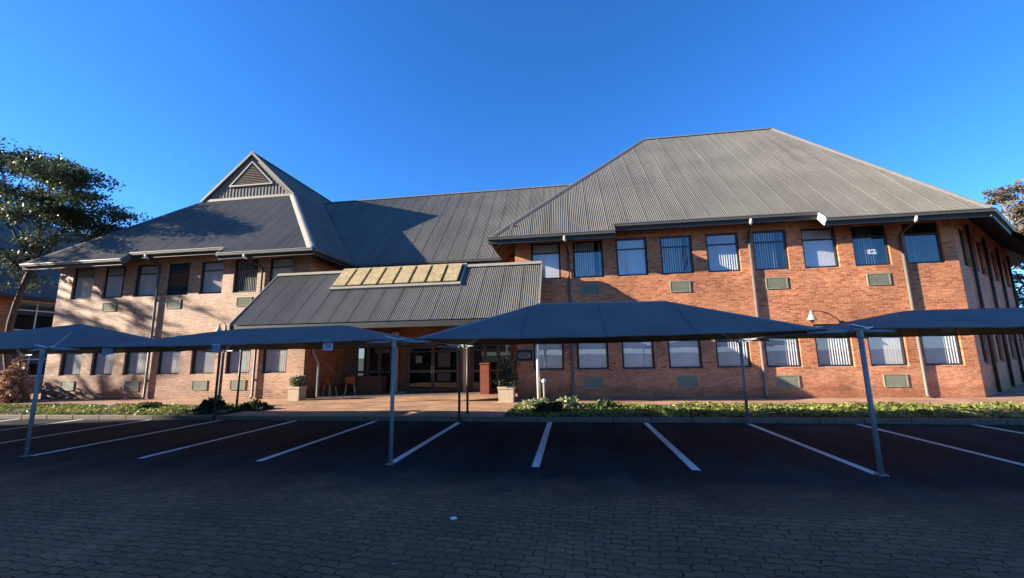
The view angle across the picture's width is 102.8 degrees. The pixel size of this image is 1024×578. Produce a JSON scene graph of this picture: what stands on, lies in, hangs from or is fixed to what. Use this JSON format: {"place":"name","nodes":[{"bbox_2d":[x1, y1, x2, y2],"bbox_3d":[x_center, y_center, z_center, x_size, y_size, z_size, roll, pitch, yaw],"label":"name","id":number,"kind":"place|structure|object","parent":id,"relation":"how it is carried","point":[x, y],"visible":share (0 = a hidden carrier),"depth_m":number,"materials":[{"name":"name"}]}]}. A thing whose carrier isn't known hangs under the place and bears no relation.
{"place":"outdoors","nodes":[
{"label":"outdoors","id":0,"kind":"place"},
{"bbox_2d":[0,419,1023,577],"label":"car park","id":1,"kind":"structure","parent":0,"point":[747,501],"depth_m":5.09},
{"bbox_2d":[19,344,54,456],"bbox_3d":[-9.553,2.206,8.193,0.337,2.184,0.134,-2,-9,8],"label":"sail post","id":2,"kind":"object","parent":1,"relation":"on","point":[42,353],"visible":1,"depth_m":8.18,"materials":[{"name":"metal"}]},
{"bbox_2d":[47,325,457,352],"bbox_3d":[-5.527,1.216,10.043,7.506,0.575,4.427,-2,-9,8],"label":"shade sail","id":3,"kind":"object","parent":2,"relation":"attached to","point":[304,337],"visible":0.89,"depth_m":8.94,"materials":[{"name":"blue fabric"}]},
{"bbox_2d":[102,343,112,355],"bbox_3d":[-8.278,1.235,8.354,0.200,0.220,0.015,-9,-8,-7],"label":"bay number sign","id":4,"kind":"object","parent":3,"relation":"hanging from","point":[107,350],"visible":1,"depth_m":8.35,"materials":[{"name":"metal"}]},
{"bbox_2d":[211,343,220,352],"bbox_3d":[-5.801,1.137,8.007,0.200,0.220,0.015,-1,-9,14],"label":"bay number sign","id":5,"kind":"object","parent":3,"relation":"hanging from","point":[216,347],"visible":1,"depth_m":8.00,"materials":[{"name":"metal"}]},
{"bbox_2d":[323,339,332,350],"bbox_3d":[-3.456,1.043,7.677,0.200,0.220,0.015,1,-9,8],"label":"bay number sign","id":6,"kind":"object","parent":3,"relation":"hanging from","point":[327,345],"visible":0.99,"depth_m":7.67,"materials":[{"name":"blue metal"}]},
{"bbox_2d":[0,419,82,430],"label":"parking line","id":7,"kind":"object","parent":1,"relation":"on","point":[42,424],"visible":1,"depth_m":12.10,"materials":[{"name":"white paint"}]},
{"bbox_2d":[1,420,146,442],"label":"parking line","id":8,"kind":"object","parent":1,"relation":"on","point":[72,431],"visible":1,"depth_m":10.65,"materials":[{"name":"white paint"}]},
{"bbox_2d":[31,420,220,455],"bbox_3d":[-9.137,3.626,10.196,0.128,0.001,4.447,-2,-9,8],"label":"parking line","id":9,"kind":"object","parent":1,"relation":"on","point":[119,439],"visible":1,"depth_m":9.56,"materials":[{"name":"white paint"}]},
{"bbox_2d":[210,352,221,420],"bbox_3d":[-9.037,2.900,12.529,0.337,2.184,0.134,-2,-9,8],"label":"sail post","id":10,"kind":"object","parent":1,"relation":"on","point":[216,386],"visible":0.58,"depth_m":12.50,"materials":[{"name":"metal"}]},
{"bbox_2d":[0,324,222,356],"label":"shade sail","id":11,"kind":"object","parent":10,"relation":"attached to","point":[20,342],"visible":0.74,"depth_m":10.27,"materials":[{"name":"blue fabric"}]},
{"bbox_2d":[140,421,293,457],"bbox_3d":[-6.678,3.527,9.845,0.128,0.001,4.456,-2,-9,8],"label":"parking line","id":12,"kind":"object","parent":1,"relation":"on","point":[211,440],"visible":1,"depth_m":9.15,"materials":[{"name":"white paint"}]},
{"bbox_2d":[257,421,376,460],"bbox_3d":[-4.219,3.429,9.493,0.128,0.001,4.469,-2,-9,8],"label":"parking line","id":13,"kind":"object","parent":1,"relation":"on","point":[280,453],"visible":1,"depth_m":8.75,"materials":[{"name":"white paint"}]},
{"bbox_2d":[385,336,404,464],"bbox_3d":[-2.073,1.909,7.140,0.337,2.184,0.134,-2,-9,8],"label":"sail post","id":14,"kind":"object","parent":1,"relation":"on","point":[392,394],"visible":1,"depth_m":7.12,"materials":[{"name":"metal"}]},
{"bbox_2d":[393,422,460,461],"bbox_3d":[-1.759,3.331,9.149,0.128,0.001,4.465,-2,-9,8],"label":"parking line","id":15,"kind":"object","parent":1,"relation":"on","point":[397,459],"visible":1,"depth_m":8.46,"materials":[{"name":"white paint"}]},
{"bbox_2d":[457,345,461,421],"bbox_3d":[-1.454,2.592,11.422,0.337,2.184,0.134,-2,-9,8],"label":"sail post","id":16,"kind":"object","parent":1,"relation":"on","point":[459,382],"visible":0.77,"depth_m":11.40,"materials":[{"name":"metal"}]},
{"bbox_2d":[532,422,551,466],"bbox_3d":[0.701,3.233,8.803,0.128,0.001,4.465,-2,-9,8],"label":"parking line","id":17,"kind":"object","parent":1,"relation":"on","point":[538,456],"visible":1,"depth_m":8.00,"materials":[{"name":"white paint"}]},
{"bbox_2d":[644,423,699,469],"bbox_3d":[3.161,3.135,8.457,0.128,0.001,4.465,-2,-9,8],"label":"parking line","id":18,"kind":"object","parent":1,"relation":"on","point":[684,458],"visible":1,"depth_m":7.65,"materials":[{"name":"white paint"}]},
{"bbox_2d":[738,338,751,423],"bbox_3d":[5.918,2.298,10.385,0.337,2.184,0.134,-2,-9,8],"label":"sail post","id":19,"kind":"object","parent":1,"relation":"on","point":[744,382],"visible":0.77,"depth_m":10.36,"materials":[{"name":"metal"}]},
{"bbox_2d":[397,301,851,347],"bbox_3d":[1.905,0.740,9.026,7.436,0.939,4.427,-2,-9,8],"label":"shade sail","id":20,"kind":"object","parent":19,"relation":"attached to","point":[599,322],"visible":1,"depth_m":7.82,"materials":[{"name":"blue fabric"}]},
{"bbox_2d":[743,307,1023,342],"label":"shade sail","id":21,"kind":"object","parent":19,"relation":"attached to","point":[964,322],"visible":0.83,"depth_m":7.48,"materials":[{"name":"blue fabric"}]},
{"bbox_2d":[748,424,876,473],"bbox_3d":[5.620,3.037,8.109,0.128,0.001,4.469,-2,-9,8],"label":"parking line","id":22,"kind":"object","parent":1,"relation":"on","point":[830,455],"visible":1,"depth_m":7.31,"materials":[{"name":"white paint"}]},
{"bbox_2d":[847,324,889,475],"bbox_3d":[5.345,1.611,6.077,0.337,2.184,0.134,-2,-9,8],"label":"sail post","id":23,"kind":"object","parent":1,"relation":"on","point":[869,396],"visible":1,"depth_m":6.06,"materials":[{"name":"metal"}]},
{"bbox_2d":[856,424,1023,465],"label":"parking line","id":24,"kind":"object","parent":1,"relation":"on","point":[989,456],"visible":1,"depth_m":7.44,"materials":[{"name":"white paint"}]},
{"bbox_2d":[976,425,1023,433],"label":"parking line","id":25,"kind":"object","parent":1,"relation":"on","point":[1000,429],"visible":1,"depth_m":8.99,"materials":[{"name":"white paint"}]},
{"bbox_2d":[0,0,1023,306],"label":"sky","id":26,"kind":"structure","parent":0,"point":[350,99],"materials":[{"name":"blue"}]},
{"bbox_2d":[2,383,1023,416],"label":"paving","id":27,"kind":"structure","parent":0,"point":[485,405],"depth_m":14.42,"materials":[{"name":"red brick"}]},
{"bbox_2d":[0,355,33,402],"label":"shrub","id":28,"kind":"object","parent":27,"relation":"on","point":[15,387],"visible":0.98,"depth_m":18.15,"materials":[{"name":"brown plant"}]},
{"bbox_2d":[0,137,152,397],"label":"spreading tree","id":29,"kind":"object","parent":27,"relation":"on","point":[51,175],"visible":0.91,"depth_m":21.14,"materials":[{"name":"green plant"}]},
{"bbox_2d":[287,374,307,400],"bbox_3d":[-8.982,4.095,17.094,0.762,1.081,0.735,-2,-9,8],"label":"planter","id":30,"kind":"object","parent":27,"relation":"on","point":[296,390],"visible":1,"depth_m":16.89,"materials":[{"name":"concrete"}]},
{"bbox_2d":[322,378,336,395],"bbox_3d":[-8.228,4.419,18.412,0.466,0.843,0.533,-6,-10,28],"label":"chair","id":31,"kind":"object","parent":27,"relation":"on","point":[326,381],"visible":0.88,"depth_m":18.27,"materials":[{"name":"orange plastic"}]},
{"bbox_2d":[344,377,354,395],"bbox_3d":[-7.533,4.505,19.014,0.466,0.843,0.533,2,-10,-17],"label":"chair","id":32,"kind":"object","parent":27,"relation":"on","point":[349,380],"visible":0.98,"depth_m":18.84,"materials":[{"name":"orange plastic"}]},
{"bbox_2d":[465,347,469,414],"bbox_3d":[-1.312,2.644,12.201,0.337,2.124,0.134,-2,-9,8],"label":"sail post","id":33,"kind":"object","parent":27,"relation":"on","point":[467,381],"visible":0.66,"depth_m":12.17,"materials":[{"name":"metal"}]},
{"bbox_2d":[490,352,523,402],"bbox_3d":[-0.157,3.259,15.277,1.340,1.854,1.228,0,-9,-6],"label":"planter","id":34,"kind":"object","parent":27,"relation":"on","point":[506,391],"visible":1,"depth_m":15.13,"materials":[{"name":"concrete"}]},
{"bbox_2d":[982,178,1023,288],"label":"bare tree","id":35,"kind":"object","parent":27,"relation":"on","point":[1003,195],"visible":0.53,"depth_m":31.80,"materials":[{"name":"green plant"}]},
{"bbox_2d":[4,405,1023,418],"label":"garden bed","id":36,"kind":"object","parent":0,"point":[788,415],"visible":0.25,"depth_m":11.40,"materials":[{"name":"plant"}]},
{"bbox_2d":[132,401,165,410],"bbox_3d":[-13.120,4.235,14.736,1.025,0.395,1.040,6,-12,-37],"label":"shrub","id":37,"kind":"object","parent":36,"relation":"on","point":[144,404],"visible":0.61,"depth_m":14.66,"materials":[{"name":"green plant"}]},
{"bbox_2d":[192,394,231,413],"bbox_3d":[-10.098,3.886,13.737,1.096,0.678,1.008,-2,-9,8],"label":"shrub","id":38,"kind":"object","parent":36,"relation":"on","point":[206,404],"visible":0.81,"depth_m":13.57,"materials":[{"name":"green plant"}]},
{"bbox_2d":[216,322,226,394],"bbox_3d":[-10.977,2.797,15.237,0.480,3.158,0.281,-2,-9,8],"label":"swan neck lamp","id":39,"kind":"object","parent":36,"relation":"on","point":[222,366],"visible":0.59,"depth_m":15.16,"materials":[{"name":"metal"}]},
{"bbox_2d":[233,350,242,412],"bbox_3d":[-9.108,3.001,13.649,0.337,2.164,0.134,-2,-9,8],"label":"sail post","id":40,"kind":"object","parent":36,"relation":"on","point":[238,382],"visible":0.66,"depth_m":13.62,"materials":[{"name":"metal"}]},
{"bbox_2d":[232,398,274,411],"bbox_3d":[-8.864,4.015,14.069,1.276,0.464,0.934,-2,-9,8],"label":"shrub","id":41,"kind":"object","parent":36,"relation":"on","point":[255,405],"visible":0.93,"depth_m":13.89,"materials":[{"name":"green plant"}]},
{"bbox_2d":[0,401,1023,418],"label":"ground cover","id":42,"kind":"object","parent":36,"relation":"on","point":[128,409],"visible":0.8,"depth_m":11.71,"materials":[{"name":"green plant"}]},
{"bbox_2d":[518,397,549,409],"bbox_3d":[0.765,3.658,12.903,1.010,0.482,1.085,8,-13,-43],"label":"shrub","id":43,"kind":"object","parent":36,"relation":"on","point":[532,403],"visible":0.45,"depth_m":12.81,"materials":[{"name":"green plant"}]},
{"bbox_2d":[542,379,545,397],"bbox_3d":[1.109,3.549,14.067,0.160,0.896,0.156,-2,-9,8],"label":"bollard","id":44,"kind":"object","parent":36,"relation":"on","point":[544,388],"visible":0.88,"depth_m":14.05,"materials":[{"name":"white metal"}]},
{"bbox_2d":[530,400,567,415],"bbox_3d":[1.173,3.524,12.066,1.111,0.487,0.988,5,-11,-33],"label":"shrub","id":45,"kind":"object","parent":36,"relation":"on","point":[551,406],"visible":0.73,"depth_m":11.93,"materials":[{"name":"green plant"}]},
{"bbox_2d":[555,395,581,410],"bbox_3d":[1.706,3.618,12.890,1.103,0.516,1.096,-2,-9,8],"label":"shrub","id":46,"kind":"object","parent":36,"relation":"on","point":[569,403],"visible":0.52,"depth_m":12.73,"materials":[{"name":"green plant"}]},
{"bbox_2d":[583,397,623,410],"bbox_3d":[2.814,3.572,12.611,1.254,0.478,0.966,-2,-9,8],"label":"shrub","id":47,"kind":"object","parent":36,"relation":"on","point":[605,404],"visible":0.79,"depth_m":12.47,"materials":[{"name":"green plant"}]},
{"label":"ground","id":48,"kind":"structure","parent":0,"visible":0},
{"bbox_2d":[0,219,85,389],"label":"neighbour building","id":49,"kind":"structure","parent":48,"relation":"on","point":[36,309],"depth_m":28.50,"materials":[{"name":"red brick"}]},
{"bbox_2d":[0,354,47,376],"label":"window","id":50,"kind":"structure","parent":49,"relation":"in","point":[33,361],"depth_m":28.19,"materials":[{"name":"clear glass"}]},
{"bbox_2d":[13,300,55,329],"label":"window","id":51,"kind":"structure","parent":49,"relation":"in","point":[31,314],"depth_m":28.38,"materials":[{"name":"black glass"}]},
{"bbox_2d":[0,414,1023,424],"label":"kerb","id":52,"kind":"structure","parent":48,"relation":"on","point":[648,419],"depth_m":11.00,"materials":[{"name":"concrete"}]},
{"bbox_2d":[19,128,1023,399],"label":"office building","id":53,"kind":"structure","parent":48,"relation":"on","point":[773,224],"depth_m":16.90,"materials":[{"name":"brick"}]},
{"bbox_2d":[61,354,82,374],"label":"window","id":54,"kind":"structure","parent":53,"relation":"in","point":[75,368],"depth_m":19.55,"materials":[{"name":"grey glass"}]},
{"bbox_2d":[72,268,94,298],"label":"window","id":55,"kind":"structure","parent":53,"relation":"in","point":[83,289],"depth_m":20.16,"materials":[{"name":"grey glass"}]},
{"bbox_2d":[92,353,114,374],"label":"window","id":56,"kind":"structure","parent":53,"relation":"in","point":[107,366],"depth_m":19.30,"materials":[{"name":"grey glass"}]},
{"bbox_2d":[103,267,125,297],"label":"window","id":57,"kind":"structure","parent":53,"relation":"in","point":[115,277],"depth_m":19.92,"materials":[{"name":"grey glass"}]},
{"bbox_2d":[124,352,146,373],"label":"window","id":58,"kind":"structure","parent":53,"relation":"in","point":[139,365],"depth_m":19.05,"materials":[{"name":"grey glass"}]},
{"bbox_2d":[135,265,157,296],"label":"window","id":59,"kind":"structure","parent":53,"relation":"in","point":[149,286],"depth_m":19.67,"materials":[{"name":"grey glass"}]},
{"bbox_2d":[158,351,180,373],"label":"window","id":60,"kind":"structure","parent":53,"relation":"in","point":[174,362],"depth_m":18.81,"materials":[{"name":"grey glass"}]},
{"bbox_2d":[167,263,190,294],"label":"window","id":61,"kind":"structure","parent":53,"relation":"in","point":[183,263],"depth_m":19.41,"materials":[{"name":"black glass"}]},
{"bbox_2d":[192,351,214,373],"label":"window","id":62,"kind":"structure","parent":53,"relation":"in","point":[207,359],"depth_m":18.56,"materials":[{"name":"grey glass"}]},
{"bbox_2d":[200,261,223,293],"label":"window","id":63,"kind":"structure","parent":53,"relation":"in","point":[214,281],"depth_m":19.18,"materials":[{"name":"clear glass"}]},
{"bbox_2d":[227,350,250,372],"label":"window","id":64,"kind":"structure","parent":53,"relation":"in","point":[234,359],"depth_m":18.31,"materials":[{"name":"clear glass"}]},
{"bbox_2d":[234,259,258,291],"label":"window","id":65,"kind":"structure","parent":53,"relation":"in","point":[238,261],"depth_m":18.92,"materials":[{"name":"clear glass"}]},
{"bbox_2d":[263,349,286,372],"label":"window","id":66,"kind":"structure","parent":53,"relation":"in","point":[276,364],"depth_m":18.07,"materials":[{"name":"clear glass"}]},
{"bbox_2d":[270,257,293,281],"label":"window","id":67,"kind":"structure","parent":53,"relation":"in","point":[285,266],"depth_m":18.74,"materials":[{"name":"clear glass"}]},
{"bbox_2d":[354,347,391,391],"bbox_3d":[-6.958,3.976,20.542,2.000,2.350,0.070,-2,-9,8],"label":"entrance window","id":68,"kind":"structure","parent":53,"relation":"in","point":[368,361],"depth_m":20.58,"materials":[{"name":"black glass"}]},
{"bbox_2d":[406,344,457,391],"bbox_3d":[-3.895,3.874,20.074,2.700,2.300,0.136,-2,-9,8],"label":"door","id":69,"kind":"structure","parent":53,"relation":"in","point":[422,376],"depth_m":20.11,"materials":[{"name":"black glass"}]},
{"bbox_2d":[470,345,512,390],"bbox_3d":[-0.971,3.738,19.700,2.100,2.350,0.070,-2,-9,8],"label":"entrance window","id":70,"kind":"structure","parent":53,"relation":"in","point":[485,353],"depth_m":19.75,"materials":[{"name":"black glass"}]},
{"bbox_2d":[516,349,532,360],"bbox_3d":[0.496,2.660,16.357,0.680,0.460,0.038,-2,-9,8],"label":"wall sign","id":71,"kind":"object","parent":53,"relation":"attached to","point":[524,355],"visible":0.99,"depth_m":16.34,"materials":[{"name":"brown metal"}]},
{"bbox_2d":[532,243,559,278],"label":"window","id":72,"kind":"structure","parent":53,"relation":"in","point":[549,254],"depth_m":17.01,"materials":[{"name":"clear glass"}]},
{"bbox_2d":[534,344,563,369],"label":"window","id":73,"kind":"structure","parent":53,"relation":"in","point":[551,355],"depth_m":16.38,"materials":[{"name":"clear glass"}]},
{"bbox_2d":[573,241,602,277],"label":"window","id":74,"kind":"structure","parent":53,"relation":"in","point":[577,253],"depth_m":16.77,"materials":[{"name":"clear glass"}]},
{"bbox_2d":[577,343,607,368],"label":"window","id":75,"kind":"structure","parent":53,"relation":"in","point":[590,355],"depth_m":16.15,"materials":[{"name":"clear glass"}]},
{"bbox_2d":[616,238,647,275],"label":"window","id":76,"kind":"structure","parent":53,"relation":"in","point":[631,256],"depth_m":16.52,"materials":[{"name":"blue glass"}]},
{"bbox_2d":[622,342,653,368],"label":"window","id":77,"kind":"structure","parent":53,"relation":"in","point":[635,354],"depth_m":15.91,"materials":[{"name":"clear glass"}]},
{"bbox_2d":[660,236,692,273],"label":"window","id":78,"kind":"structure","parent":53,"relation":"in","point":[673,247],"depth_m":16.28,"materials":[{"name":"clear glass"}]},
{"bbox_2d":[668,341,701,367],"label":"window","id":79,"kind":"structure","parent":53,"relation":"in","point":[682,354],"depth_m":15.66,"materials":[{"name":"clear glass"}]},
{"bbox_2d":[705,233,739,271],"bbox_3d":[8.239,-1.415,16.029,1.150,1.500,0.117,-2,-9,8],"label":"window","id":80,"kind":"structure","parent":53,"relation":"in","point":[721,250],"depth_m":16.04,"materials":[{"name":"blue glass"}]},
{"bbox_2d":[715,339,750,366],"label":"window","id":81,"kind":"structure","parent":53,"relation":"in","point":[727,353],"depth_m":15.42,"materials":[{"name":"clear glass"}]},
{"bbox_2d":[752,231,788,269],"bbox_3d":[9.947,-1.482,15.793,1.150,1.500,0.125,-2,-9,8],"label":"window","id":82,"kind":"structure","parent":53,"relation":"in","point":[768,232],"depth_m":15.80,"materials":[{"name":"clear glass"}]},
{"bbox_2d":[764,339,800,366],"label":"window","id":83,"kind":"structure","parent":53,"relation":"in","point":[779,352],"depth_m":15.18,"materials":[{"name":"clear glass"}]},
{"bbox_2d":[800,228,838,267],"bbox_3d":[11.652,-1.553,15.538,1.150,1.500,0.093,-2,-9,8],"label":"window","id":84,"kind":"structure","parent":53,"relation":"in","point":[817,245],"depth_m":15.56,"materials":[{"name":"blue glass"}]},
{"bbox_2d":[807,310,843,322],"bbox_3d":[11.344,1.082,14.811,1.452,0.618,0.318,1,-9,-12],"label":"swan neck lamp","id":85,"kind":"object","parent":53,"relation":"attached to","point":[811,317],"visible":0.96,"depth_m":14.70,"materials":[{"name":"metal"}]},
{"bbox_2d":[813,324,852,365],"bbox_3d":[11.715,2.057,14.965,1.150,1.500,0.116,-2,-9,8],"label":"window","id":86,"kind":"structure","parent":53,"relation":"in","point":[830,351],"depth_m":14.94,"materials":[{"name":"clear glass"}]},
{"bbox_2d":[850,225,889,265],"bbox_3d":[13.362,-1.618,15.313,1.150,1.500,0.125,-2,-9,8],"label":"window","id":87,"kind":"structure","parent":53,"relation":"in","point":[882,227],"depth_m":15.28,"materials":[{"name":"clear glass"}]},
{"bbox_2d":[867,337,906,365],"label":"window","id":88,"kind":"structure","parent":53,"relation":"in","point":[882,350],"depth_m":14.70,"materials":[{"name":"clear glass"}]},
{"bbox_2d":[901,222,942,263],"bbox_3d":[15.069,-1.686,15.072,1.150,1.500,0.124,-2,-9,8],"label":"window","id":89,"kind":"structure","parent":53,"relation":"in","point":[934,223],"depth_m":15.02,"materials":[{"name":"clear glass"}]},
{"bbox_2d":[921,336,962,364],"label":"window","id":90,"kind":"structure","parent":53,"relation":"in","point":[938,350],"depth_m":14.45,"materials":[{"name":"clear glass"}]},
{"bbox_2d":[958,229,967,265],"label":"window","id":91,"kind":"structure","parent":53,"relation":"in","point":[960,233],"depth_m":15.99,"materials":[{"name":"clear glass"}]},
{"bbox_2d":[976,241,984,274],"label":"window","id":92,"kind":"structure","parent":53,"relation":"in","point":[980,259],"depth_m":17.89,"materials":[{"name":"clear glass"}]},
{"bbox_2d":[979,335,987,362],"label":"window","id":93,"kind":"structure","parent":53,"relation":"in","point":[980,336],"depth_m":15.37,"materials":[{"name":"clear glass"}]},
{"bbox_2d":[990,251,997,280],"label":"window","id":94,"kind":"structure","parent":53,"relation":"in","point":[990,251],"depth_m":19.80,"materials":[{"name":"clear glass"}]},
{"bbox_2d":[995,335,1001,360],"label":"window","id":95,"kind":"structure","parent":53,"relation":"in","point":[996,337],"depth_m":17.28,"materials":[{"name":"black glass"}]},
{"bbox_2d":[1007,334,1013,358],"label":"window","id":96,"kind":"structure","parent":53,"relation":"in","point":[1007,334],"depth_m":19.20,"materials":[{"name":"black glass"}]},
{"bbox_2d":[1014,280,1023,306],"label":"green tree","id":97,"kind":"object","parent":48,"relation":"on","point":[1020,294],"visible":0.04,"depth_m":29.75,"materials":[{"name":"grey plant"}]}
]}

